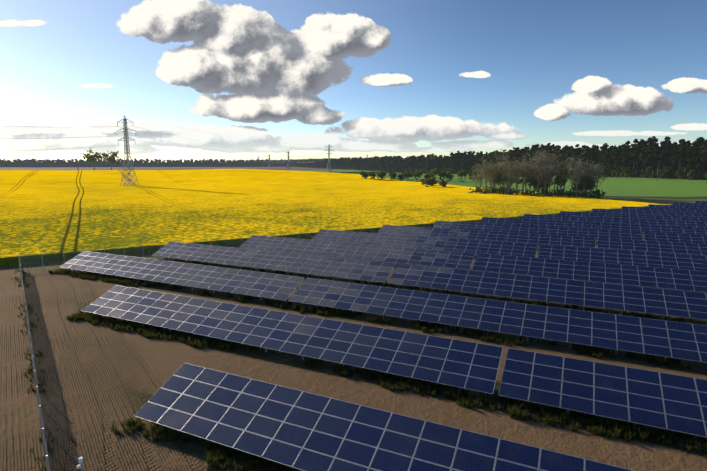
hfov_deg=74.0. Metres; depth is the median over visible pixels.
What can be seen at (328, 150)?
pylon
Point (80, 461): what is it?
sensor pole
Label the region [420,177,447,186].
meadow bushes
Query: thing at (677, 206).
solar table
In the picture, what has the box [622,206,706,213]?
solar table
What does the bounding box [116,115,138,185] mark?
pylon
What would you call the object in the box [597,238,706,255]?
solar table
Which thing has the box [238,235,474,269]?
solar table
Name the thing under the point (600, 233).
solar table
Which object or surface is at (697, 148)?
forest pine
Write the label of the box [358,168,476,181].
field shrubs
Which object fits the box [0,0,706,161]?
sky
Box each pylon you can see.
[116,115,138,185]
[286,151,290,168]
[324,145,333,171]
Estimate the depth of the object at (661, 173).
287.54 m
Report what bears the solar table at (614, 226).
on the ground
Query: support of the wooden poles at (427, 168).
on the ground
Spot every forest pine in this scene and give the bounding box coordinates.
[264,153,442,173]
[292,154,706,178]
[423,136,706,179]
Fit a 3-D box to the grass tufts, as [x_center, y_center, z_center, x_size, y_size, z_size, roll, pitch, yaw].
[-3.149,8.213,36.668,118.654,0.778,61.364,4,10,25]
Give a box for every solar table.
[59,251,304,300]
[81,285,502,396]
[134,363,633,470]
[151,241,395,285]
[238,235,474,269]
[288,278,706,362]
[311,229,537,257]
[378,225,594,249]
[387,263,706,323]
[432,221,642,243]
[472,253,706,291]
[480,217,682,234]
[498,348,706,437]
[522,214,706,230]
[538,244,706,270]
[559,211,706,221]
[592,209,706,216]
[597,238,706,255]
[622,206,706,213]
[644,232,706,245]
[648,204,706,208]
[672,202,706,206]
[683,227,706,234]
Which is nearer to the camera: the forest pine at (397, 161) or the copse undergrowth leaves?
the copse undergrowth leaves
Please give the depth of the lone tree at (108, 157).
421.41 m
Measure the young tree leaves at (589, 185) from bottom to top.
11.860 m
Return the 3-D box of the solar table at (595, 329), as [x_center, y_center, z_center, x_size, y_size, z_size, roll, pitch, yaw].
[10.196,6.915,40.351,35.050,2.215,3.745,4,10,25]
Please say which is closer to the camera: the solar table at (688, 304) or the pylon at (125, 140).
the solar table at (688, 304)
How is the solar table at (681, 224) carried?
on the ground
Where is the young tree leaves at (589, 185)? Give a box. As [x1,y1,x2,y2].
[485,164,596,192]
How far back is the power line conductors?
292.33 m
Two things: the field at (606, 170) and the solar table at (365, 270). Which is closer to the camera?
the solar table at (365, 270)
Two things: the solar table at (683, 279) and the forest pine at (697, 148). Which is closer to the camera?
the solar table at (683, 279)
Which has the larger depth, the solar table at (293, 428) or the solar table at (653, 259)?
the solar table at (653, 259)
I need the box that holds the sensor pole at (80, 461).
[77,457,82,470]
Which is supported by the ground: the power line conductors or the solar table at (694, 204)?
the solar table at (694, 204)
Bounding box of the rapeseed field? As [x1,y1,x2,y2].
[0,169,666,266]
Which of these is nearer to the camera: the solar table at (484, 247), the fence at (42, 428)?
the fence at (42, 428)
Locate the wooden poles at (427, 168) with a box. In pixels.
[77,158,658,177]
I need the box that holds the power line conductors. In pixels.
[3,107,331,162]
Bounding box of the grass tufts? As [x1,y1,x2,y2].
[11,248,706,470]
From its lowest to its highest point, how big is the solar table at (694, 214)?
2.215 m
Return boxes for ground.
[0,167,706,470]
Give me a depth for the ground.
31.53 m
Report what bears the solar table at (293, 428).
on the ground
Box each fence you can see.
[18,254,49,470]
[19,201,695,267]
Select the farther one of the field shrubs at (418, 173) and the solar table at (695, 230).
the field shrubs at (418, 173)
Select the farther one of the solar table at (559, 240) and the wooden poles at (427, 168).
the wooden poles at (427, 168)
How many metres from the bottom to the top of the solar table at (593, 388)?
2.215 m
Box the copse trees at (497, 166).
[469,145,607,196]
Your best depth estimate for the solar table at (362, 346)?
34.45 m
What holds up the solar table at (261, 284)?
on the ground
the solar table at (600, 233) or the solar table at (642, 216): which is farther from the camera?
the solar table at (642, 216)
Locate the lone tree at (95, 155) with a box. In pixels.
[81,148,105,169]
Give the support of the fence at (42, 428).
on the ground
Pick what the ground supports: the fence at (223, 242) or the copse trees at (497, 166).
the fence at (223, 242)
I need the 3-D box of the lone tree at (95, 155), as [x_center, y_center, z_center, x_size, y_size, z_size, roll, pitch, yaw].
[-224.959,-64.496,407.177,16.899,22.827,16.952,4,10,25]
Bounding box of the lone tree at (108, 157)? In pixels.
[102,150,119,169]
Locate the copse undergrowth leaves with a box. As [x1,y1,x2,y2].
[468,186,605,197]
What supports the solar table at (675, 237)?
on the ground
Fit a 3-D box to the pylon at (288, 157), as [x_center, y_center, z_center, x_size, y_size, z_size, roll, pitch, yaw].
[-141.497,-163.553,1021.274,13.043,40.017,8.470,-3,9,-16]
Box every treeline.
[0,158,306,166]
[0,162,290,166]

